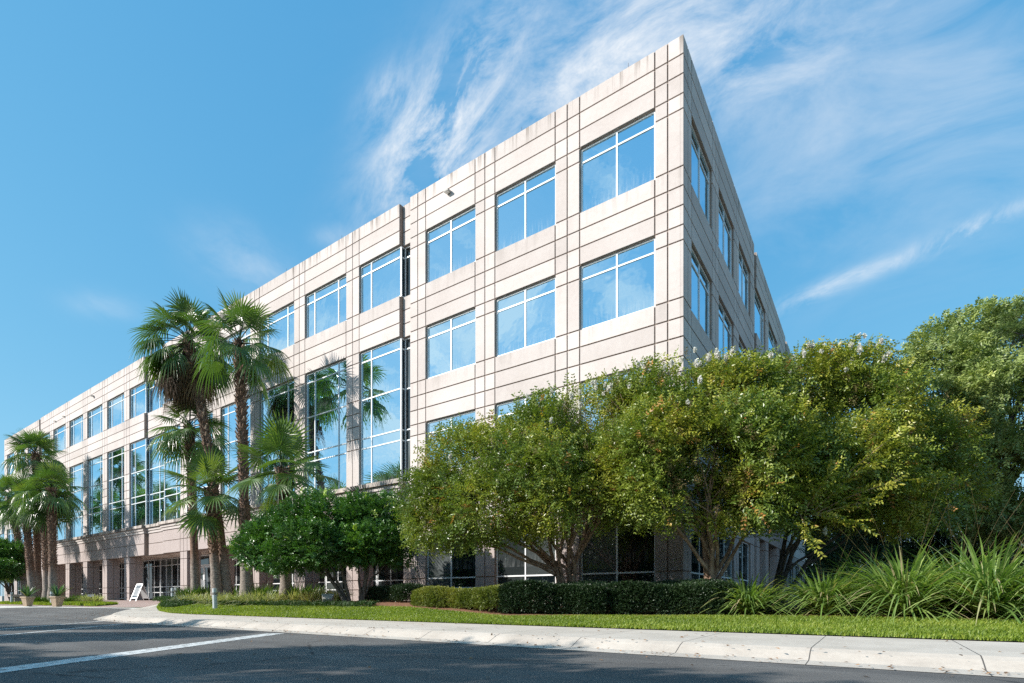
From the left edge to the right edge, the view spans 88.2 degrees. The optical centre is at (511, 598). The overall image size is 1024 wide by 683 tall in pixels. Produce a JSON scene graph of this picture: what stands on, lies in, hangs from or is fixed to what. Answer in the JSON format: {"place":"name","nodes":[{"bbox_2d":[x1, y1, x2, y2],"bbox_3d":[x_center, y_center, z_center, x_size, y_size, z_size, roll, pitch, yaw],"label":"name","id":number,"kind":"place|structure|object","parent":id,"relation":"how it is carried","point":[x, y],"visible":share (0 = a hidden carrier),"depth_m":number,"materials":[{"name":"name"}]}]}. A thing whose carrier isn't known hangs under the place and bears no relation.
{"place":"outdoors","nodes":[
{"label":"outdoors","id":0,"kind":"place"},
{"bbox_2d":[0,600,159,606],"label":"brick plaza","id":1,"kind":"structure","parent":0,"point":[134,603],"depth_m":32.90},
{"bbox_2d":[0,471,26,593],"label":"palm tree","id":2,"kind":"object","parent":1,"relation":"on","point":[4,484],"visible":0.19,"depth_m":45.08,"materials":[{"name":"green plant"}]},
{"bbox_2d":[0,474,42,596],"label":"palm tree","id":3,"kind":"object","parent":1,"relation":"on","point":[28,554],"visible":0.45,"depth_m":41.91,"materials":[{"name":"green plant"}]},
{"bbox_2d":[0,428,69,597],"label":"palm tree","id":4,"kind":"object","parent":1,"relation":"on","point":[40,440],"visible":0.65,"depth_m":43.03,"materials":[{"name":"green plant"}]},
{"bbox_2d":[6,472,76,597],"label":"palm tree","id":5,"kind":"object","parent":1,"relation":"on","point":[44,545],"visible":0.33,"depth_m":40.68,"materials":[{"name":"green plant"}]},
{"bbox_2d":[10,458,87,599],"bbox_3d":[-34.422,-5.069,39.432,4.608,10.862,4.474,0,0,34],"label":"palm tree","id":6,"kind":"object","parent":1,"relation":"on","point":[51,504],"visible":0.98,"depth_m":39.20,"materials":[{"name":"green plant"}]},
{"bbox_2d":[0,601,117,605],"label":"grass","id":7,"kind":"structure","parent":1,"relation":"on","point":[87,603],"depth_m":34.53,"materials":[{"name":"green plant"}]},
{"bbox_2d":[0,537,25,600],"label":"ligustrum tree","id":8,"kind":"object","parent":7,"relation":"on","point":[12,562],"visible":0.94,"depth_m":43.33,"materials":[{"name":"green plant"}]},
{"bbox_2d":[130,584,149,600],"bbox_3d":[-25.750,-0.449,36.600,0.620,1.216,0.973,0,0,21],"label":"frame sign","id":9,"kind":"object","parent":1,"relation":"on","point":[139,588],"visible":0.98,"depth_m":36.53,"materials":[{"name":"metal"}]},
{"bbox_2d":[146,391,231,594],"bbox_3d":[-17.580,-5.648,28.962,4.202,11.832,4.199,0,0,34],"label":"palm tree","id":10,"kind":"object","parent":1,"relation":"on","point":[173,442],"visible":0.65,"depth_m":28.50,"materials":[{"name":"green plant"}]},
{"bbox_2d":[4,35,804,602],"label":"office building","id":11,"kind":"structure","parent":1,"relation":"on","point":[598,231],"depth_m":21.93,"materials":[{"name":"light beige precast concrete"},{"name":"glass"},{"name":"white aluminium"}]},
{"bbox_2d":[55,424,65,452],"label":"window","id":12,"kind":"structure","parent":11,"relation":"in","point":[60,433],"depth_m":48.90,"materials":[{"name":"blue glass"}]},
{"bbox_2d":[71,415,83,445],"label":"window","id":13,"kind":"structure","parent":11,"relation":"in","point":[77,424],"depth_m":46.60,"materials":[{"name":"blue glass"}]},
{"bbox_2d":[71,463,83,537],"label":"window","id":14,"kind":"structure","parent":11,"relation":"in","point":[77,471],"depth_m":46.46,"materials":[{"name":"blue glass"}]},
{"bbox_2d":[89,405,102,437],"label":"window","id":15,"kind":"structure","parent":11,"relation":"in","point":[95,416],"depth_m":44.25,"materials":[{"name":"blue glass"}]},
{"bbox_2d":[89,456,102,534],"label":"window","id":16,"kind":"structure","parent":11,"relation":"in","point":[95,465],"depth_m":44.25,"materials":[{"name":"blue glass"}]},
{"bbox_2d":[109,394,124,428],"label":"window","id":17,"kind":"structure","parent":11,"relation":"in","point":[116,405],"depth_m":41.79,"materials":[{"name":"blue glass"}]},
{"bbox_2d":[109,447,124,530],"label":"window","id":18,"kind":"structure","parent":11,"relation":"in","point":[116,457],"depth_m":41.79,"materials":[{"name":"glass"}]},
{"bbox_2d":[119,563,124,598],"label":"window","id":19,"kind":"structure","parent":11,"relation":"in","point":[122,587],"depth_m":46.27,"materials":[{"name":"black metal"}]},
{"bbox_2d":[131,382,148,418],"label":"window","id":20,"kind":"structure","parent":11,"relation":"in","point":[139,402],"depth_m":39.40,"materials":[{"name":"blue glass"}]},
{"bbox_2d":[131,438,148,526],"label":"window","id":21,"kind":"structure","parent":11,"relation":"in","point":[139,449],"depth_m":39.30,"materials":[{"name":"blue glass"}]},
{"bbox_2d":[142,559,159,598],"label":"window","id":22,"kind":"structure","parent":11,"relation":"in","point":[150,568],"depth_m":43.02,"materials":[{"name":"black metal"}]},
{"bbox_2d":[149,380,163,412],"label":"window","id":23,"kind":"structure","parent":11,"relation":"in","point":[153,405],"depth_m":38.43,"materials":[{"name":"blue glass"}]},
{"bbox_2d":[149,433,163,523],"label":"window","id":24,"kind":"structure","parent":11,"relation":"in","point":[156,482],"depth_m":38.33,"materials":[{"name":"blue glass"}]},
{"bbox_2d":[160,557,180,596],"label":"window","id":25,"kind":"structure","parent":11,"relation":"in","point":[169,567],"depth_m":41.22,"materials":[{"name":"black metal"}]},
{"bbox_2d":[164,425,180,520],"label":"window","id":26,"kind":"structure","parent":11,"relation":"in","point":[170,493],"depth_m":36.49,"materials":[{"name":"blue glass"}]},
{"bbox_2d":[190,412,212,512],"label":"window","id":27,"kind":"structure","parent":11,"relation":"in","point":[205,485],"depth_m":34.27,"materials":[{"name":"blue glass"}]},
{"bbox_2d":[201,554,210,591],"bbox_3d":[-22.146,-1.535,38.006,2.350,3.250,0.140,0,0,34],"label":"door","id":28,"kind":"structure","parent":11,"relation":"in","point":[205,559],"depth_m":37.92,"materials":[{"name":"grey glass"}]},
{"bbox_2d":[222,397,250,506],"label":"window","id":29,"kind":"structure","parent":11,"relation":"in","point":[228,412],"depth_m":32.05,"materials":[{"name":"blue glass"}]},
{"bbox_2d":[223,328,250,371],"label":"window","id":30,"kind":"structure","parent":11,"relation":"in","point":[246,334],"depth_m":31.42,"materials":[{"name":"blue glass"}]},
{"bbox_2d":[235,559,239,590],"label":"window","id":31,"kind":"structure","parent":11,"relation":"in","point":[237,568],"depth_m":35.60,"materials":[{"name":"black glass"}]},
{"bbox_2d":[261,303,294,356],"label":"window","id":32,"kind":"structure","parent":11,"relation":"in","point":[284,318],"depth_m":29.05,"materials":[{"name":"blue glass"}]},
{"bbox_2d":[261,380,294,502],"bbox_3d":[-12.940,-8.565,29.277,3.320,6.410,0.070,0,0,34],"label":"window","id":33,"kind":"structure","parent":11,"relation":"in","point":[277,401],"depth_m":29.37,"materials":[{"name":"blue glass"}]},
{"bbox_2d":[291,549,325,593],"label":"window","id":34,"kind":"structure","parent":11,"relation":"in","point":[322,581],"depth_m":30.48,"materials":[{"name":"black metal"}]},
{"bbox_2d":[307,275,346,337],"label":"window","id":35,"kind":"structure","parent":11,"relation":"in","point":[326,306],"depth_m":26.88,"materials":[{"name":"blue glass"}]},
{"bbox_2d":[307,359,346,491],"bbox_3d":[-9.398,-8.565,26.857,3.320,6.410,0.070,0,0,34],"label":"window","id":36,"kind":"structure","parent":11,"relation":"in","point":[326,387],"depth_m":26.79,"materials":[{"name":"blue glass"}]},
{"bbox_2d":[326,544,377,594],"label":"window","id":37,"kind":"structure","parent":11,"relation":"in","point":[375,568],"depth_m":29.52,"materials":[{"name":"black glass"}]},
{"bbox_2d":[361,246,404,312],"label":"window","id":38,"kind":"structure","parent":11,"relation":"in","point":[383,278],"depth_m":24.51,"materials":[{"name":"blue glass"}]},
{"bbox_2d":[361,338,404,484],"bbox_3d":[-6.016,-8.565,24.716,2.740,6.410,0.350,0,0,34],"label":"window","id":39,"kind":"structure","parent":11,"relation":"in","point":[383,366],"depth_m":24.51,"materials":[{"name":"blue glass"}]},
{"bbox_2d":[378,544,403,596],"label":"window","id":40,"kind":"structure","parent":11,"relation":"in","point":[386,577],"depth_m":27.30,"materials":[{"name":"black glass"}]},
{"bbox_2d":[405,245,410,296],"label":"window","id":41,"kind":"structure","parent":11,"relation":"in","point":[407,250],"depth_m":23.91,"materials":[{"name":"black glass"}]},
{"bbox_2d":[405,337,410,478],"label":"window","id":42,"kind":"structure","parent":11,"relation":"in","point":[407,341],"depth_m":23.90,"materials":[{"name":"black glass"}]},
{"bbox_2d":[427,410,474,469],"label":"window","id":43,"kind":"structure","parent":11,"relation":"in","point":[471,414],"depth_m":22.26,"materials":[{"name":"blue glass"}]},
{"bbox_2d":[427,537,475,587],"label":"window","id":44,"kind":"structure","parent":11,"relation":"in","point":[457,572],"depth_m":22.14,"materials":[{"name":"black glass"}]},
{"bbox_2d":[427,309,475,378],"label":"window","id":45,"kind":"structure","parent":11,"relation":"in","point":[451,341],"depth_m":22.14,"materials":[{"name":"blue glass"}]},
{"bbox_2d":[427,207,475,282],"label":"window","id":46,"kind":"structure","parent":11,"relation":"in","point":[451,244],"depth_m":22.14,"materials":[{"name":"blue glass"}]},
{"bbox_2d":[496,533,555,584],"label":"window","id":47,"kind":"structure","parent":11,"relation":"in","point":[508,568],"depth_m":20.22,"materials":[{"name":"glass"}]},
{"bbox_2d":[496,390,555,425],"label":"window","id":48,"kind":"structure","parent":11,"relation":"in","point":[504,406],"depth_m":20.53,"materials":[{"name":"blue glass"}]},
{"bbox_2d":[496,277,555,356],"bbox_3d":[0.523,-10.630,20.080,2.710,2.280,0.070,0,0,34],"label":"window","id":49,"kind":"structure","parent":11,"relation":"in","point":[526,317],"depth_m":20.05,"materials":[{"name":"blue glass"}]},
{"bbox_2d":[496,164,555,250],"bbox_3d":[0.523,-14.760,20.080,2.710,2.280,0.070,0,0,34],"label":"window","id":50,"kind":"structure","parent":11,"relation":"in","point":[527,208],"depth_m":20.05,"materials":[{"name":"blue glass"}]},
{"bbox_2d":[581,368,642,431],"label":"window","id":51,"kind":"structure","parent":11,"relation":"in","point":[641,368],"depth_m":18.51,"materials":[{"name":"glass"}]},
{"bbox_2d":[581,522,654,582],"bbox_3d":[3.578,-1.550,17.993,2.710,2.240,0.070,0,0,34],"label":"window","id":52,"kind":"structure","parent":11,"relation":"in","point":[629,556],"depth_m":17.94,"materials":[{"name":"black glass"}]},
{"bbox_2d":[581,238,654,329],"bbox_3d":[3.578,-10.630,17.993,2.710,2.280,0.070,0,0,34],"label":"window","id":53,"kind":"structure","parent":11,"relation":"in","point":[619,284],"depth_m":17.95,"materials":[{"name":"blue glass"}]},
{"bbox_2d":[581,111,654,211],"bbox_3d":[3.578,-14.760,17.993,2.710,2.280,0.070,0,0,34],"label":"window","id":54,"kind":"structure","parent":11,"relation":"in","point":[623,160],"depth_m":17.95,"materials":[{"name":"blue glass"}]},
{"bbox_2d":[690,523,705,579],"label":"window","id":55,"kind":"structure","parent":11,"relation":"in","point":[697,572],"depth_m":18.32,"materials":[{"name":"black glass"}]},
{"bbox_2d":[691,247,709,338],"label":"window","id":56,"kind":"structure","parent":11,"relation":"in","point":[700,284],"depth_m":18.73,"materials":[{"name":"blue glass"}]},
{"bbox_2d":[691,124,709,224],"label":"window","id":57,"kind":"structure","parent":11,"relation":"in","point":[700,173],"depth_m":18.75,"materials":[{"name":"blue glass"}]},
{"bbox_2d":[718,197,731,275],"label":"window","id":58,"kind":"structure","parent":11,"relation":"in","point":[725,230],"depth_m":21.91,"materials":[{"name":"blue glass"}]},
{"bbox_2d":[719,532,731,581],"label":"window","id":59,"kind":"structure","parent":11,"relation":"in","point":[723,547],"depth_m":21.91,"materials":[{"name":"black glass"}]},
{"bbox_2d":[719,301,731,357],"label":"window","id":60,"kind":"structure","parent":11,"relation":"in","point":[725,327],"depth_m":21.77,"materials":[{"name":"blue glass"}]},
{"bbox_2d":[739,541,747,585],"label":"window","id":61,"kind":"structure","parent":11,"relation":"in","point":[743,548],"depth_m":24.95,"materials":[{"name":"black glass"}]},
{"bbox_2d":[739,249,747,311],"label":"window","id":62,"kind":"structure","parent":11,"relation":"in","point":[743,272],"depth_m":24.95,"materials":[{"name":"blue glass"}]},
{"bbox_2d":[754,288,763,348],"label":"window","id":63,"kind":"structure","parent":11,"relation":"in","point":[758,311],"depth_m":28.23,"materials":[{"name":"blue glass"}]},
{"bbox_2d":[768,325,774,358],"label":"window","id":64,"kind":"structure","parent":11,"relation":"in","point":[771,343],"depth_m":31.51,"materials":[{"name":"blue glass"}]},
{"bbox_2d":[152,595,379,606],"bbox_3d":[-12.652,0.144,23.307,19.310,0.753,2.858,0,0,40],"label":"ground cover","id":65,"kind":"object","parent":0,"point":[166,601],"visible":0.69,"depth_m":21.50,"materials":[{"name":"green plant"}]},
{"bbox_2d":[0,606,1023,682],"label":"road","id":66,"kind":"structure","parent":0,"point":[293,658],"depth_m":6.40,"materials":[{"name":"grey asphalt"}]},
{"bbox_2d":[0,606,134,608],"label":"drop off border","id":67,"kind":"object","parent":66,"relation":"on","point":[49,606],"visible":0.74,"depth_m":33.38,"materials":[{"name":"concrete"}]},
{"bbox_2d":[20,597,35,605],"bbox_3d":[-32.592,0.170,35.587,0.580,0.640,0.580,0,0,16],"label":"planter","id":68,"kind":"object","parent":67,"relation":"on","point":[27,601],"visible":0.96,"depth_m":35.43,"materials":[{"name":"stone"}]},
{"bbox_2d":[49,596,65,606],"bbox_3d":[-28.157,0.165,32.739,0.580,0.640,0.580,0,0,16],"label":"planter","id":69,"kind":"object","parent":67,"relation":"on","point":[56,601],"visible":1,"depth_m":32.58,"materials":[{"name":"stone"}]},
{"bbox_2d":[46,584,70,595],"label":"agave plant","id":70,"kind":"object","parent":69,"relation":"on","point":[56,591],"visible":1,"depth_m":32.70,"materials":[{"name":"green plant"}]},
{"bbox_2d":[0,633,283,672],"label":"road marking","id":71,"kind":"object","parent":66,"relation":"on","point":[37,665],"visible":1,"depth_m":7.27,"materials":[{"name":"paint"}]},
{"bbox_2d":[94,608,1023,677],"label":"kerb","id":72,"kind":"structure","parent":66,"relation":"on","point":[929,662],"depth_m":7.36,"materials":[{"name":"concrete"}]},
{"bbox_2d":[0,0,1023,561],"label":"sky","id":73,"kind":"structure","parent":0,"point":[873,150],"materials":[{"name":"blue"}]},
{"bbox_2d":[114,604,1023,656],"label":"sidewalk","id":74,"kind":"structure","parent":0,"point":[1006,649],"depth_m":8.88,"materials":[{"name":"concrete"}]},
{"bbox_2d":[121,607,1023,642],"bbox_3d":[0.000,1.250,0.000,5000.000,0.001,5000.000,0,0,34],"label":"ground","id":75,"kind":"structure","parent":0,"point":[676,630],"depth_m":20.24,"materials":[{"name":"brown soil"}]},
{"bbox_2d":[156,600,1023,641],"bbox_3d":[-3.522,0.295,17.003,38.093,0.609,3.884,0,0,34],"label":"grass","id":76,"kind":"structure","parent":0,"point":[991,629],"depth_m":11.42,"materials":[{"name":"green plant"}]},
{"bbox_2d":[304,601,1023,619],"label":"planting bed","id":77,"kind":"object","parent":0,"point":[408,603],"visible":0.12,"depth_m":14.44,"materials":[{"name":"brown soil"}]},
{"bbox_2d":[127,287,234,596],"bbox_3d":[-17.125,-8.018,27.786,5.133,16.586,6.003,0,0,-21],"label":"palm tree","id":78,"kind":"object","parent":77,"relation":"on","point":[170,369],"visible":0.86,"depth_m":27.36,"materials":[{"name":"green plant"}]},
{"bbox_2d":[174,584,208,597],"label":"lily clump","id":79,"kind":"object","parent":77,"relation":"on","point":[192,591],"visible":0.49,"depth_m":27.77,"materials":[{"name":"green plant"}]},
{"bbox_2d":[152,444,257,597],"bbox_3d":[-14.831,-3.679,26.153,4.718,8.031,4.723,0,0,11],"label":"palm tree","id":80,"kind":"object","parent":77,"relation":"on","point":[205,465],"visible":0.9,"depth_m":25.50,"materials":[{"name":"green plant"}]},
{"bbox_2d":[191,288,294,595],"bbox_3d":[-13.012,-7.171,25.357,4.642,14.876,4.808,0,0,34],"label":"palm tree","id":81,"kind":"object","parent":77,"relation":"on","point":[246,365],"visible":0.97,"depth_m":24.91,"materials":[{"name":"green plant"}]},
{"bbox_2d":[224,589,261,605],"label":"variegated grass","id":82,"kind":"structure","parent":77,"relation":"on","point":[247,599],"depth_m":22.56,"materials":[{"name":"green plant"}]},
{"bbox_2d":[233,584,276,602],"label":"lily clump","id":83,"kind":"object","parent":77,"relation":"on","point":[266,589],"visible":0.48,"depth_m":23.61,"materials":[{"name":"green plant"}]},
{"bbox_2d":[236,589,282,604],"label":"variegated grass","id":84,"kind":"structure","parent":77,"relation":"on","point":[259,597],"depth_m":22.26,"materials":[{"name":"green plant"}]},
{"bbox_2d":[223,408,343,600],"bbox_3d":[-9.908,-3.915,22.938,5.296,8.410,4.746,0,0,34],"label":"palm tree","id":85,"kind":"object","parent":77,"relation":"on","point":[272,440],"visible":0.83,"depth_m":22.40,"materials":[{"name":"green plant"}]},
{"bbox_2d":[272,589,299,601],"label":"variegated grass","id":86,"kind":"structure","parent":77,"relation":"on","point":[284,598],"depth_m":22.02,"materials":[{"name":"green plant"}]},
{"bbox_2d":[270,582,314,600],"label":"lily clump","id":87,"kind":"object","parent":77,"relation":"on","point":[293,591],"visible":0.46,"depth_m":22.39,"materials":[{"name":"green plant"}]},
{"bbox_2d":[222,486,365,602],"bbox_3d":[-8.329,-2.012,20.038,5.996,4.706,3.576,0,0,3],"label":"ligustrum tree","id":88,"kind":"object","parent":77,"relation":"on","point":[290,539],"visible":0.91,"depth_m":19.57,"materials":[{"name":"green plant"}]},
{"bbox_2d":[290,586,323,600],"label":"variegated grass","id":89,"kind":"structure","parent":77,"relation":"on","point":[305,597],"depth_m":21.85,"materials":[{"name":"green plant"}]},
{"bbox_2d":[301,587,336,600],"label":"variegated grass","id":90,"kind":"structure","parent":77,"relation":"on","point":[317,596],"depth_m":21.24,"materials":[{"name":"green plant"}]},
{"bbox_2d":[326,487,420,600],"bbox_3d":[-5.258,-2.007,20.068,3.822,4.574,2.999,0,0,4],"label":"ligustrum tree","id":91,"kind":"object","parent":77,"relation":"on","point":[373,526],"visible":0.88,"depth_m":19.52,"materials":[{"name":"green plant"}]},
{"bbox_2d":[358,582,427,602],"bbox_3d":[-4.338,-0.199,19.716,3.379,0.821,1.495,0,0,40],"label":"hedge","id":92,"kind":"object","parent":77,"relation":"on","point":[398,592],"visible":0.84,"depth_m":19.02,"materials":[{"name":"green plant"}]},
{"bbox_2d":[410,584,514,611],"bbox_3d":[-1.504,-0.038,16.617,4.662,0.852,1.478,0,0,44],"label":"hedge","id":93,"kind":"object","parent":77,"relation":"on","point":[482,598],"visible":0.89,"depth_m":16.21,"materials":[{"name":"green plant"}]},
{"bbox_2d":[384,368,695,603],"bbox_3d":[0.536,-3.201,15.636,9.131,7.282,5.345,0,0,11],"label":"crape myrtle","id":94,"kind":"object","parent":77,"relation":"on","point":[554,478],"visible":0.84,"depth_m":15.10,"materials":[{"name":"green plant"}]},
{"bbox_2d":[496,578,609,614],"bbox_3d":[1.222,-0.037,14.939,3.238,1.069,1.550,0,0,16],"label":"hedge","id":95,"kind":"object","parent":77,"relation":"on","point":[531,595],"visible":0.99,"depth_m":14.42,"materials":[{"name":"green plant"}]},
{"bbox_2d":[606,578,736,614],"bbox_3d":[4.269,-0.048,14.309,3.392,1.057,1.611,0,0,17],"label":"hedge","id":96,"kind":"object","parent":77,"relation":"on","point":[661,596],"visible":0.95,"depth_m":13.86,"materials":[{"name":"green plant"}]},
{"bbox_2d":[586,345,867,600],"bbox_3d":[5.475,-3.167,13.707,7.045,7.393,4.823,0,0,0],"label":"crape myrtle","id":97,"kind":"object","parent":77,"relation":"on","point":[749,434],"visible":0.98,"depth_m":13.17,"materials":[{"name":"green plant"}]},
{"bbox_2d":[681,549,823,616],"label":"tall grass","id":98,"kind":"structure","parent":77,"relation":"on","point":[745,597],"depth_m":13.21,"materials":[{"name":"green plant"}]},
{"bbox_2d":[747,534,900,617],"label":"tall grass","id":99,"kind":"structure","parent":77,"relation":"on","point":[825,596],"depth_m":12.49,"materials":[{"name":"green plant"}]},
{"bbox_2d":[805,527,880,586],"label":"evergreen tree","id":100,"kind":"object","parent":77,"relation":"on","point":[812,565],"visible":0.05,"depth_m":46.64,"materials":[{"name":"green plant"}]},
{"bbox_2d":[770,510,963,614],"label":"tall grass","id":101,"kind":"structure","parent":77,"relation":"on","point":[851,565],"depth_m":13.73,"materials":[{"name":"green plant"}]},
{"bbox_2d":[763,332,1007,608],"bbox_3d":[10.287,-3.581,14.913,7.859,8.005,4.807,0,0,-10],"label":"crape myrtle","id":102,"kind":"object","parent":77,"relation":"on","point":[906,461],"visible":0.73,"depth_m":14.19,"materials":[{"name":"green plant"}]},
{"bbox_2d":[797,496,984,583],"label":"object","id":103,"kind":"object","parent":77,"relation":"on","point":[875,540],"visible":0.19,"depth_m":31.68,"materials":[{"name":"green plant"}]},
{"bbox_2d":[767,491,1023,623],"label":"tall grass","id":104,"kind":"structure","parent":77,"relation":"on","point":[882,589],"depth_m":11.41,"materials":[{"name":"green plant"}]},
{"bbox_2d":[852,488,1023,623],"bbox_3d":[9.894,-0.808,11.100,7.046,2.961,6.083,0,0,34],"label":"tall grass","id":105,"kind":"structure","parent":77,"relation":"on","point":[994,578],"depth_m":10.56,"materials":[{"name":"green plant"}]},
{"bbox_2d":[895,289,1023,566],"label":"live oak","id":106,"kind":"object","parent":77,"relation":"on","point":[980,365],"visible":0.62,"depth_m":26.69,"materials":[{"name":"green plant"}]},
{"bbox_2d":[904,514,1023,573],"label":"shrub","id":107,"kind":"object","parent":77,"relation":"on","point":[963,548],"visible":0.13,"depth_m":29.91,"materials":[{"name":"green plant"}]},
{"bbox_2d":[920,514,1023,621],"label":"tall grass","id":108,"kind":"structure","parent":77,"relation":"on","point":[1019,607],"depth_m":10.39,"materials":[{"name":"green plant"}]},
{"bbox_2d":[993,301,1023,343],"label":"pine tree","id":109,"kind":"object","parent":77,"relation":"on","point":[1013,323],"visible":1,"depth_m":19.24,"materials":[{"name":"green plant"}]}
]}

